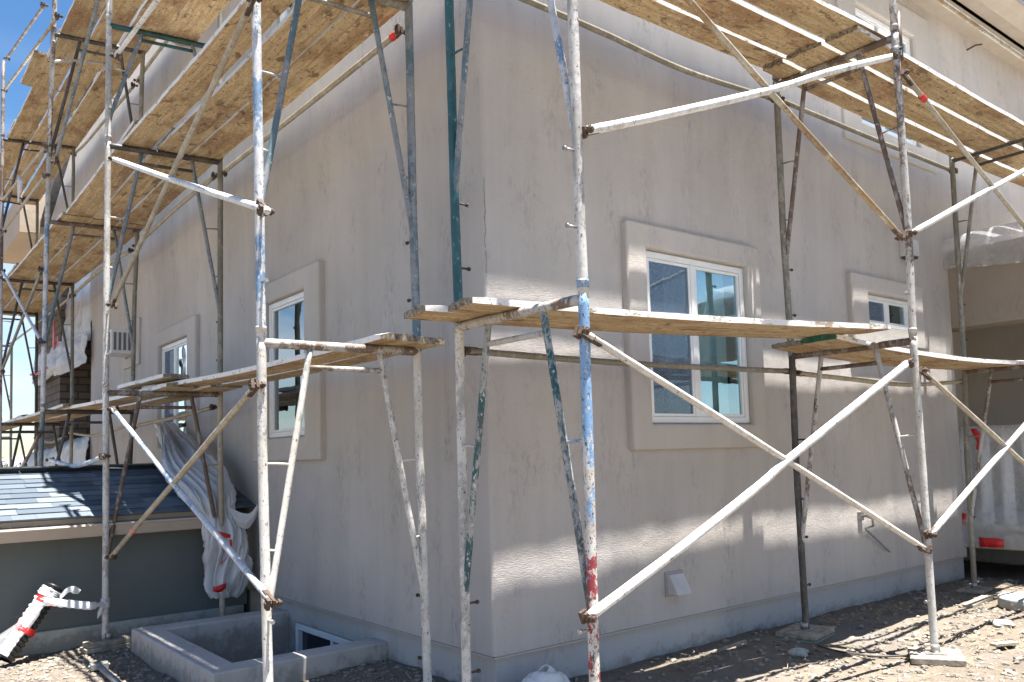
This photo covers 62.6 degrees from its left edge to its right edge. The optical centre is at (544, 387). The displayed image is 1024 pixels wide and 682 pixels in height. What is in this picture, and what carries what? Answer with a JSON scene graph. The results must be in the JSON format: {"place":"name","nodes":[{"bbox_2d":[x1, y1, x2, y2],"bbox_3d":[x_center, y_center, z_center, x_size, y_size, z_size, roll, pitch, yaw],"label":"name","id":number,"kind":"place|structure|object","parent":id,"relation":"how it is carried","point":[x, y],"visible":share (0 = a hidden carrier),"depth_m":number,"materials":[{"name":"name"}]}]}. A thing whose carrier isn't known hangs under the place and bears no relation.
{"place":"outdoors","nodes":[
{"label":"outdoors","id":0,"kind":"place"},
{"bbox_2d":[110,0,160,60],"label":"cross brace","id":1,"kind":"object","parent":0,"point":[136,28],"visible":1,"depth_m":6.09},
{"bbox_2d":[0,613,442,681],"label":"gravel","id":2,"kind":"structure","parent":0,"point":[138,675],"depth_m":5.67,"materials":[{"name":"gravel"}]},
{"bbox_2d":[79,632,130,654],"bbox_3d":[-3.324,1.935,6.417,0.160,0.120,0.368,-6,-6,45],"label":"base pad","id":3,"kind":"object","parent":2,"relation":"on","point":[110,641],"visible":0.8,"depth_m":6.35,"materials":[{"name":"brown wood"}]},
{"bbox_2d":[102,382,224,638],"bbox_3d":[-3.061,0.955,6.780,0.915,1.976,0.186,2,-6,-38],"label":"frame scaffold","id":4,"kind":"object","parent":3,"relation":"on","point":[107,538],"visible":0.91,"depth_m":6.70,"materials":[{"name":"metal"}]},
{"bbox_2d":[63,382,198,409],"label":"scaffold plank","id":5,"kind":"object","parent":4,"relation":"on","point":[124,400],"visible":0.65,"depth_m":7.56,"materials":[{"name":"brown wood"}]},
{"bbox_2d":[102,135,222,392],"bbox_3d":[-3.147,-0.989,6.974,0.917,2.096,0.132,2,-6,-37],"label":"frame scaffold","id":6,"kind":"object","parent":4,"relation":"on","point":[108,284],"visible":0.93,"depth_m":6.93,"materials":[{"name":"metal"}]},
{"bbox_2d":[105,0,222,158],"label":"frame scaffold","id":7,"kind":"object","parent":6,"relation":"on","point":[110,107],"visible":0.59,"depth_m":6.92,"materials":[{"name":"metal"}]},
{"bbox_2d":[50,0,99,165],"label":"cross brace","id":8,"kind":"object","parent":7,"relation":"attached to","point":[55,161],"visible":1,"depth_m":7.72,"materials":[{"name":"grey paint"}]},
{"bbox_2d":[129,0,189,38],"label":"scaffold plank","id":9,"kind":"object","parent":7,"relation":"on","point":[163,16],"visible":0.77,"depth_m":6.82,"materials":[{"name":"brown wood"}]},
{"bbox_2d":[165,0,230,45],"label":"scaffold plank","id":10,"kind":"object","parent":7,"relation":"on","point":[194,20],"visible":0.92,"depth_m":6.89,"materials":[{"name":"brown wood"}]},
{"bbox_2d":[117,0,294,155],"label":"scaffold plank","id":11,"kind":"object","parent":6,"relation":"on","point":[183,94],"visible":0.88,"depth_m":5.67,"materials":[{"name":"brown wood"}]},
{"bbox_2d":[150,0,357,162],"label":"scaffold plank","id":12,"kind":"object","parent":6,"relation":"on","point":[232,94],"visible":0.78,"depth_m":5.64,"materials":[{"name":"brown wood"}]},
{"bbox_2d":[223,24,404,176],"bbox_3d":[-1.827,-1.981,6.136,0.084,0.068,3.130,2,-6,-39],"label":"ledger tube","id":13,"kind":"object","parent":6,"relation":"attached to","point":[396,33],"visible":0.91,"depth_m":5.67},
{"bbox_2d":[98,383,241,409],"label":"scaffold plank","id":14,"kind":"object","parent":4,"relation":"on","point":[220,387],"visible":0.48,"depth_m":7.64,"materials":[{"name":"brown wood"}]},
{"bbox_2d":[154,422,258,598],"bbox_3d":[-3.329,1.052,7.740,0.591,1.585,2.337,2,-6,-39],"label":"plastic bundle","id":15,"kind":"object","parent":4,"relation":"attached to","point":[228,578],"visible":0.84,"depth_m":7.04,"materials":[{"name":"white"}]},
{"bbox_2d":[0,560,1023,681],"bbox_3d":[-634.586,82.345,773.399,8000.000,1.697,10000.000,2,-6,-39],"label":"ground","id":16,"kind":"structure","parent":0,"point":[735,670],"depth_m":5.47,"materials":[{"name":"soil"}]},
{"bbox_2d":[2,427,37,465],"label":"frame scaffold","id":17,"kind":"object","parent":16,"relation":"on","point":[23,451],"visible":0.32,"depth_m":14.09,"materials":[{"name":"metal"}]},
{"bbox_2d":[3,311,37,430],"bbox_3d":[-9.053,-0.298,14.147,0.933,2.114,0.208,1,-5,-29],"label":"frame scaffold","id":18,"kind":"object","parent":17,"relation":"on","point":[35,380],"visible":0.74,"depth_m":14.32,"materials":[{"name":"metal"}]},
{"bbox_2d":[4,194,38,313],"bbox_3d":[-9.176,-2.318,14.375,0.913,2.124,0.237,2,-6,-39],"label":"frame scaffold","id":19,"kind":"object","parent":18,"relation":"on","point":[37,217],"visible":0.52,"depth_m":14.63,"materials":[{"name":"metal"}]},
{"bbox_2d":[0,119,26,186],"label":"scaffold plank","id":20,"kind":"object","parent":19,"relation":"on","point":[11,152],"visible":0.51,"depth_m":12.75,"materials":[{"name":"brown wood"}]},
{"bbox_2d":[4,124,46,202],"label":"scaffold plank","id":21,"kind":"object","parent":19,"relation":"on","point":[27,157],"visible":0.48,"depth_m":13.26,"materials":[{"name":"brown wood"}]},
{"bbox_2d":[18,132,71,204],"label":"scaffold plank","id":22,"kind":"object","parent":19,"relation":"on","point":[40,191],"visible":0.51,"depth_m":13.68,"materials":[{"name":"brown wood"}]},
{"bbox_2d":[0,418,73,466],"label":"frame scaffold","id":23,"kind":"object","parent":16,"relation":"on","point":[21,424],"visible":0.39,"depth_m":11.57,"materials":[{"name":"metal"}]},
{"bbox_2d":[0,274,73,421],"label":"frame scaffold","id":24,"kind":"object","parent":23,"relation":"on","point":[70,358],"visible":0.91,"depth_m":11.92,"materials":[{"name":"metal"}]},
{"bbox_2d":[0,60,75,283],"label":"frame scaffold","id":25,"kind":"object","parent":24,"relation":"on","point":[3,214],"visible":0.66,"depth_m":12.04,"materials":[{"name":"metal"}]},
{"bbox_2d":[7,28,71,140],"bbox_3d":[-6.368,-3.702,10.639,0.266,0.055,3.970,2,-5,-39],"label":"scaffold plank","id":26,"kind":"object","parent":25,"relation":"on","point":[32,112],"visible":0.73,"depth_m":10.84,"materials":[{"name":"brown wood"}]},
{"bbox_2d":[20,50,46,86],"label":"scaffold plank","id":27,"kind":"object","parent":26,"relation":"on","point":[32,74],"visible":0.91,"depth_m":9.88,"materials":[{"name":"brown wood"}]},
{"bbox_2d":[31,48,97,146],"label":"scaffold plank","id":28,"kind":"object","parent":25,"relation":"on","point":[87,77],"visible":0.51,"depth_m":10.77,"materials":[{"name":"brown wood"}]},
{"bbox_2d":[55,43,122,151],"bbox_3d":[-5.918,-3.686,11.007,0.286,0.055,3.986,2,-5,-39],"label":"scaffold plank","id":29,"kind":"object","parent":25,"relation":"on","point":[90,109],"visible":0.57,"depth_m":11.13,"materials":[{"name":"brown wood"}]},
{"bbox_2d":[0,583,109,662],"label":"drain pipe","id":30,"kind":"object","parent":16,"relation":"on","point":[47,597],"visible":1,"depth_m":6.14,"materials":[{"name":"white plastic"}]},
{"bbox_2d":[38,404,133,465],"bbox_3d":[-4.957,1.232,9.078,0.913,2.083,0.281,2,-6,-39],"label":"frame scaffold","id":31,"kind":"object","parent":16,"relation":"on","point":[42,428],"visible":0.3,"depth_m":8.96,"materials":[{"name":"metal"}]},
{"bbox_2d":[40,213,139,411],"bbox_3d":[-4.911,-0.785,9.113,0.913,2.103,0.240,2,-6,-39],"label":"frame scaffold","id":32,"kind":"object","parent":31,"relation":"on","point":[46,330],"visible":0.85,"depth_m":9.02,"materials":[{"name":"metal"}]},
{"bbox_2d":[0,266,43,373],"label":"cross brace","id":33,"kind":"object","parent":32,"relation":"attached to","point":[40,269],"visible":1,"depth_m":9.80,"materials":[{"name":"grey metal"}]},
{"bbox_2d":[8,212,90,283],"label":"scaffold plank","id":34,"kind":"object","parent":32,"relation":"on","point":[30,263],"visible":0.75,"depth_m":10.10,"materials":[{"name":"brown wood"}]},
{"bbox_2d":[28,218,118,285],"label":"scaffold plank","id":35,"kind":"object","parent":32,"relation":"on","point":[80,247],"visible":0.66,"depth_m":10.21,"materials":[{"name":"brown wood"}]},
{"bbox_2d":[3,283,42,315],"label":"scaffold plank","id":36,"kind":"object","parent":35,"relation":"on","point":[24,298],"visible":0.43,"depth_m":13.37,"materials":[{"name":"brown wood"}]},
{"bbox_2d":[45,0,144,230],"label":"frame scaffold","id":37,"kind":"object","parent":32,"relation":"on","point":[54,35],"visible":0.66,"depth_m":8.99,"materials":[{"name":"metal"}]},
{"bbox_2d":[48,0,105,64],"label":"scaffold plank","id":38,"kind":"object","parent":37,"relation":"on","point":[76,22],"visible":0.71,"depth_m":8.84,"materials":[{"name":"brown wood"}]},
{"bbox_2d":[75,0,143,71],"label":"scaffold plank","id":39,"kind":"object","parent":37,"relation":"on","point":[124,12],"visible":0.68,"depth_m":8.91,"materials":[{"name":"brown wood"}]},
{"bbox_2d":[103,32,155,77],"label":"scaffold plank","id":40,"kind":"object","parent":37,"relation":"on","point":[145,47],"visible":0.34,"depth_m":9.54,"materials":[{"name":"brown wood"}]},
{"bbox_2d":[50,220,145,286],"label":"scaffold plank","id":41,"kind":"object","parent":32,"relation":"on","point":[88,262],"visible":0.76,"depth_m":10.69,"materials":[{"name":"brown wood"}]},
{"bbox_2d":[66,120,155,227],"bbox_3d":[-4.254,-1.920,8.065,0.258,0.063,3.645,2,-6,-39],"label":"scaffold plank","id":42,"kind":"object","parent":32,"relation":"on","point":[88,201],"visible":0.56,"depth_m":7.93,"materials":[{"name":"brown wood"}]},
{"bbox_2d":[93,127,174,220],"bbox_3d":[-4.053,-1.913,8.238,0.258,0.063,3.638,2,-6,-39],"label":"scaffold plank","id":43,"kind":"object","parent":32,"relation":"on","point":[146,184],"visible":0.51,"depth_m":8.05,"materials":[{"name":"brown wood"}]},
{"bbox_2d":[121,163,207,224],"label":"scaffold plank","id":44,"kind":"object","parent":32,"relation":"on","point":[141,211],"visible":0.51,"depth_m":8.34,"materials":[{"name":"brown wood"}]},
{"bbox_2d":[0,463,255,655],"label":"shed","id":45,"kind":"structure","parent":16,"relation":"on","point":[51,525],"depth_m":6.76,"materials":[{"name":"grey"}]},
{"bbox_2d":[131,608,387,681],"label":"window well","id":46,"kind":"object","parent":16,"relation":"on","point":[226,648],"depth_m":5.54,"materials":[{"name":"concrete"}]},
{"bbox_2d":[3,0,1023,681],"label":"house","id":47,"kind":"structure","parent":16,"relation":"on","point":[681,214],"depth_m":5.99,"materials":[{"name":"grey paint"}]},
{"bbox_2d":[21,437,88,465],"bbox_3d":[-8.015,1.600,13.701,0.271,1.488,3.923,3,-6,-43],"label":"ledge sheet","id":48,"kind":"object","parent":47,"relation":"on","point":[80,446],"visible":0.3,"depth_m":13.06,"materials":[{"name":"white plastic"}]},
{"bbox_2d":[30,272,91,385],"bbox_3d":[-8.075,-0.911,13.898,0.392,1.625,3.936,2,-6,-39],"label":"porch sheet","id":49,"kind":"object","parent":47,"relation":"hanging from","point":[57,362],"visible":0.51,"depth_m":12.95,"materials":[{"name":"white plastic"}]},
{"bbox_2d":[109,317,140,369],"bbox_3d":[-5.359,-0.552,10.605,0.305,0.580,0.780,2,-6,-39],"label":"air conditioner","id":50,"kind":"object","parent":47,"relation":"attached to","point":[119,343],"visible":0.72,"depth_m":10.42,"materials":[{"name":"grey"}]},
{"bbox_2d":[161,337,186,447],"bbox_3d":[-4.011,0.073,9.214,0.072,1.148,1.050,2,-6,-39],"label":"window","id":51,"kind":"structure","parent":47,"relation":"in","point":[174,355],"depth_m":9.24,"materials":[{"name":"white plastic"}]},
{"bbox_2d":[269,292,304,437],"bbox_3d":[-2.058,-0.165,6.846,0.072,1.132,0.797,2,-6,-39],"label":"window","id":52,"kind":"structure","parent":47,"relation":"in","point":[286,316],"depth_m":6.91,"materials":[{"name":"white plastic"}]},
{"bbox_2d":[295,623,352,650],"bbox_3d":[-1.609,2.110,6.243,0.060,0.575,1.050,2,-6,-39],"label":"window","id":53,"kind":"structure","parent":47,"relation":"in","point":[307,637],"depth_m":6.45,"materials":[{"name":"white plastic"}]},
{"bbox_2d":[664,570,691,596],"bbox_3d":[0.874,1.279,5.466,0.170,0.155,0.098,2,-6,-39],"label":"dryer vent","id":54,"kind":"object","parent":47,"relation":"attached to","point":[676,583],"visible":1,"depth_m":5.45,"materials":[{"name":"paint"}]},
{"bbox_2d":[646,251,749,422],"bbox_3d":[0.957,-0.308,5.983,1.056,1.143,0.362,2,-6,-39],"label":"window","id":55,"kind":"structure","parent":47,"relation":"in","point":[675,284],"depth_m":5.86,"materials":[{"name":"white plastic"}]},
{"bbox_2d":[855,7,915,145],"bbox_3d":[3.062,-2.860,7.985,1.050,1.100,0.362,2,-6,-39],"label":"window","id":56,"kind":"structure","parent":47,"relation":"in","point":[859,14],"depth_m":7.85,"materials":[{"name":"white plastic"}]},
{"bbox_2d":[868,295,907,329],"bbox_3d":[2.956,-0.650,7.668,0.750,0.270,0.362,2,-6,-39],"label":"window","id":57,"kind":"structure","parent":47,"relation":"in","point":[892,312],"depth_m":7.56,"materials":[{"name":"white plastic"}]},
{"bbox_2d":[454,279,599,681],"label":"frame scaffold","id":58,"kind":"object","parent":16,"relation":"on","point":[587,554],"visible":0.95,"depth_m":3.67,"materials":[{"name":"metal"}]},
{"bbox_2d":[444,0,588,323],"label":"frame scaffold","id":59,"kind":"object","parent":58,"relation":"on","point":[572,91],"visible":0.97,"depth_m":3.69,"materials":[{"name":"metal"}]},
{"bbox_2d":[599,0,806,69],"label":"scaffold plank","id":60,"kind":"object","parent":59,"relation":"on","point":[669,16],"visible":0.69,"depth_m":5.33,"materials":[{"name":"brown wood"}]},
{"bbox_2d":[581,50,898,138],"bbox_3d":[1.187,-1.589,4.443,2.711,1.150,0.084,2,-6,-39],"label":"cross brace","id":61,"kind":"object","parent":59,"relation":"attached to","point":[596,128],"visible":0.96,"depth_m":4.15,"materials":[{"name":"metal"}]},
{"bbox_2d":[663,0,824,55],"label":"scaffold plank","id":62,"kind":"object","parent":59,"relation":"on","point":[747,20],"visible":0.73,"depth_m":5.33,"materials":[{"name":"brown wood"}]},
{"bbox_2d":[684,0,907,240],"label":"cross brace","id":63,"kind":"object","parent":59,"relation":"attached to","point":[762,83],"visible":0.98,"depth_m":4.56,"materials":[{"name":"metal"}]},
{"bbox_2d":[744,0,889,38],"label":"scaffold plank","id":64,"kind":"object","parent":59,"relation":"on","point":[822,19],"visible":0.69,"depth_m":5.26,"materials":[{"name":"brown wood"}]},
{"bbox_2d":[404,305,845,338],"bbox_3d":[0.637,-0.346,4.746,2.984,0.058,0.255,0,-5,-32],"label":"scaffold plank","id":65,"kind":"object","parent":58,"relation":"on","point":[441,313],"visible":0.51,"depth_m":4.49,"materials":[{"name":"brown wood"}]},
{"bbox_2d":[448,297,890,333],"bbox_3d":[0.858,-0.364,4.581,2.972,0.062,0.255,0,-5,-33],"label":"scaffold plank","id":66,"kind":"object","parent":58,"relation":"on","point":[483,306],"visible":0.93,"depth_m":4.38,"materials":[{"name":"brown wood"}]},
{"bbox_2d":[578,358,914,623],"bbox_3d":[1.194,0.385,4.245,2.737,1.202,0.084,2,-6,-39],"label":"cross brace","id":67,"kind":"object","parent":58,"relation":"attached to","point":[593,613],"visible":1,"depth_m":3.94,"materials":[{"name":"metal"}]},
{"bbox_2d":[573,325,932,553],"bbox_3d":[1.231,0.376,4.276,2.797,1.195,0.084,2,-6,-39],"label":"cross brace","id":68,"kind":"object","parent":58,"relation":"attached to","point":[586,333],"visible":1,"depth_m":3.99,"materials":[{"name":"beige paint"}]},
{"bbox_2d":[521,664,569,681],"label":"plastic bag","id":69,"kind":"object","parent":16,"relation":"on","point":[546,673],"visible":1,"depth_m":4.45,"materials":[{"name":"white"}]},
{"bbox_2d":[573,577,1023,681],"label":"pebbles","id":70,"kind":"object","parent":16,"relation":"on","point":[1017,659],"visible":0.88,"depth_m":5.43,"materials":[{"name":"gravel"}]},
{"bbox_2d":[775,622,835,643],"bbox_3d":[1.798,1.685,5.815,0.300,0.118,0.368,-5,-6,39],"label":"base pad","id":71,"kind":"object","parent":16,"relation":"on","point":[801,632],"visible":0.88,"depth_m":5.74,"materials":[{"name":"grey concrete"}]},
{"bbox_2d":[907,644,966,666],"bbox_3d":[2.376,1.611,5.111,0.300,0.090,0.300,-3,-5,19],"label":"base pad","id":72,"kind":"object","parent":16,"relation":"on","point":[936,654],"visible":0.95,"depth_m":5.03,"materials":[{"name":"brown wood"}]},
{"bbox_2d":[788,328,938,647],"bbox_3d":[2.067,0.654,5.562,0.114,1.986,0.945,2,-6,-37],"label":"frame scaffold","id":73,"kind":"object","parent":72,"relation":"on","point":[923,522],"visible":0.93,"depth_m":5.41,"materials":[{"name":"metal"}]},
{"bbox_2d":[464,346,796,374],"bbox_3d":[0.678,-0.148,5.120,2.832,0.063,0.084,2,-6,-39],"label":"ledger tube","id":74,"kind":"object","parent":73,"relation":"attached to","point":[475,351],"visible":0.82,"depth_m":4.89,"materials":[{"name":"beige metal"}]},
{"bbox_2d":[772,23,916,356],"bbox_3d":[2.007,-1.283,5.714,0.120,2.066,0.944,2,-6,-38],"label":"frame scaffold","id":75,"kind":"object","parent":73,"relation":"on","point":[904,210],"visible":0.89,"depth_m":5.57,"materials":[{"name":"grey metal"}]},
{"bbox_2d":[518,0,780,102],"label":"ledger tube","id":76,"kind":"object","parent":75,"relation":"attached to","point":[612,37],"visible":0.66,"depth_m":5.25,"materials":[{"name":"beige metal"}]},
{"bbox_2d":[763,59,1023,186],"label":"scaffold plank","id":77,"kind":"object","parent":75,"relation":"on","point":[837,95],"visible":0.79,"depth_m":6.78,"materials":[{"name":"brown wood"}]},
{"bbox_2d":[889,0,897,24],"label":"guard post","id":78,"kind":"object","parent":75,"relation":"on","point":[893,11],"visible":1,"depth_m":5.45,"materials":[{"name":"white metal"}]},
{"bbox_2d":[934,0,1023,60],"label":"guard rail","id":79,"kind":"object","parent":78,"relation":"attached to","point":[971,22],"visible":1,"depth_m":6.21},
{"bbox_2d":[786,41,1023,169],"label":"scaffold plank","id":80,"kind":"object","parent":75,"relation":"on","point":[972,135],"visible":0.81,"depth_m":6.59,"materials":[{"name":"brown wood"}]},
{"bbox_2d":[825,26,1023,146],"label":"scaffold plank","id":81,"kind":"object","parent":75,"relation":"on","point":[938,88],"visible":0.85,"depth_m":6.28,"materials":[{"name":"brown wood"}]},
{"bbox_2d":[905,168,1023,237],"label":"cross brace","id":82,"kind":"object","parent":75,"relation":"attached to","point":[937,218],"visible":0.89,"depth_m":5.77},
{"bbox_2d":[771,340,989,369],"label":"scaffold plank","id":83,"kind":"object","parent":73,"relation":"on","point":[796,346],"visible":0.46,"depth_m":6.11,"materials":[{"name":"brown wood"}]},
{"bbox_2d":[801,334,1023,366],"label":"scaffold plank","id":84,"kind":"object","parent":73,"relation":"on","point":[831,342],"visible":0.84,"depth_m":6.03,"materials":[{"name":"brown wood"}]},
{"bbox_2d":[919,366,1023,465],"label":"cross brace","id":85,"kind":"object","parent":73,"relation":"attached to","point":[925,373],"visible":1,"depth_m":5.58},
{"bbox_2d":[923,423,1023,538],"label":"cross brace","id":86,"kind":"object","parent":73,"relation":"attached to","point":[955,505],"visible":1,"depth_m":5.53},
{"bbox_2d":[956,583,992,594],"bbox_3d":[3.817,1.776,7.471,0.220,0.075,0.300,-6,-6,45],"label":"base pad","id":87,"kind":"object","parent":16,"relation":"on","point":[974,588],"visible":1,"depth_m":7.42,"materials":[{"name":"grey wood"}]},
{"bbox_2d":[962,365,1023,582],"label":"frame scaffold","id":88,"kind":"object","parent":87,"relation":"on","point":[971,497],"visible":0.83,"depth_m":7.51,"materials":[{"name":"grey metal"}]},
{"bbox_2d":[796,370,967,386],"bbox_3d":[2.822,-0.063,6.880,2.675,0.107,0.084,2,-6,-39],"label":"ledger tube","id":89,"kind":"object","parent":88,"relation":"attached to","point":[838,377],"visible":0.84,"depth_m":6.60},
{"bbox_2d":[949,138,1023,370],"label":"frame scaffold","id":90,"kind":"object","parent":88,"relation":"on","point":[960,274],"visible":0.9,"depth_m":7.72,"materials":[{"name":"grey metal"}]},
{"bbox_2d":[781,96,957,173],"bbox_3d":[2.795,-2.076,7.066,2.794,0.054,0.084,2,-6,-39],"label":"ledger tube","id":91,"kind":"object","parent":90,"relation":"attached to","point":[851,129],"visible":0.73,"depth_m":6.86,"materials":[{"name":"white metal"}]},
{"bbox_2d":[901,69,1023,228],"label":"cross brace","id":92,"kind":"object","parent":90,"relation":"attached to","point":[922,97],"visible":1,"depth_m":5.82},
{"bbox_2d":[947,237,1023,564],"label":"porch","id":93,"kind":"object","parent":16,"relation":"on","point":[993,297],"visible":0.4,"depth_m":8.31,"materials":[{"name":"paint"}]},
{"bbox_2d":[997,592,1023,611],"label":"concrete block","id":94,"kind":"object","parent":16,"relation":"on","point":[1013,601],"depth_m":6.62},
{"bbox_2d":[0,0,1023,458],"label":"sky","id":95,"kind":"structure","parent":0,"point":[15,15],"materials":[{"name":"blue"}]},
{"bbox_3d":[-1.269,1.683,3.888,0.280,0.080,0.250,2,-6,-39],"label":"base pad","id":96,"kind":"object","parent":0,"visible":0},
{"bbox_2d":[256,326,431,681],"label":"frame scaffold","id":97,"kind":"object","parent":96,"relation":"on","point":[268,581],"visible":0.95,"depth_m":4.27,"materials":[{"name":"metal"}]},
{"bbox_2d":[104,378,265,560],"bbox_3d":[-2.294,0.621,5.128,0.084,1.095,2.957,2,-6,-39],"label":"cross brace","id":98,"kind":"object","parent":97,"relation":"attached to","point":[253,388],"visible":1,"depth_m":4.72,"materials":[{"name":"beige"}]},
{"bbox_2d":[107,405,282,610],"bbox_3d":[-2.231,0.574,5.054,0.084,1.128,3.140,2,-6,-39],"label":"cross brace","id":99,"kind":"object","parent":97,"relation":"attached to","point":[269,599],"visible":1,"depth_m":4.53,"materials":[{"name":"white metal"}]},
{"bbox_2d":[142,332,417,388],"bbox_3d":[-2.079,-0.112,5.861,0.221,0.072,4.011,2,-6,-42],"label":"scaffold plank","id":100,"kind":"object","parent":97,"relation":"on","point":[295,362],"visible":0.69,"depth_m":5.17,"materials":[{"name":"brown wood"}]},
{"bbox_2d":[117,373,188,389],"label":"scaffold plank","id":101,"kind":"object","parent":100,"relation":"on","point":[152,380],"visible":0.87,"depth_m":6.89,"materials":[{"name":"brown wood"}]},
{"bbox_2d":[222,336,445,385],"bbox_3d":[-1.851,-0.110,5.999,0.192,0.067,3.860,2,-5,-40],"label":"scaffold plank","id":102,"kind":"object","parent":97,"relation":"on","point":[423,342],"visible":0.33,"depth_m":5.20,"materials":[{"name":"brown wood"}]},
{"bbox_2d":[251,0,420,350],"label":"frame scaffold","id":103,"kind":"object","parent":97,"relation":"on","point":[261,175],"visible":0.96,"depth_m":4.52,"materials":[{"name":"metal"}]},
{"bbox_2d":[106,0,262,308],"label":"cross brace","id":104,"kind":"object","parent":103,"relation":"attached to","point":[248,9],"visible":0.99,"depth_m":5.00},
{"bbox_2d":[108,156,274,215],"bbox_3d":[-2.327,-1.303,5.255,0.084,1.225,3.140,2,-6,-39],"label":"cross brace","id":105,"kind":"object","parent":103,"relation":"attached to","point":[260,206],"visible":1,"depth_m":4.70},
{"bbox_2d":[181,0,410,167],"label":"scaffold plank","id":106,"kind":"object","parent":103,"relation":"on","point":[338,40],"visible":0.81,"depth_m":5.63,"materials":[{"name":"brown wood"}]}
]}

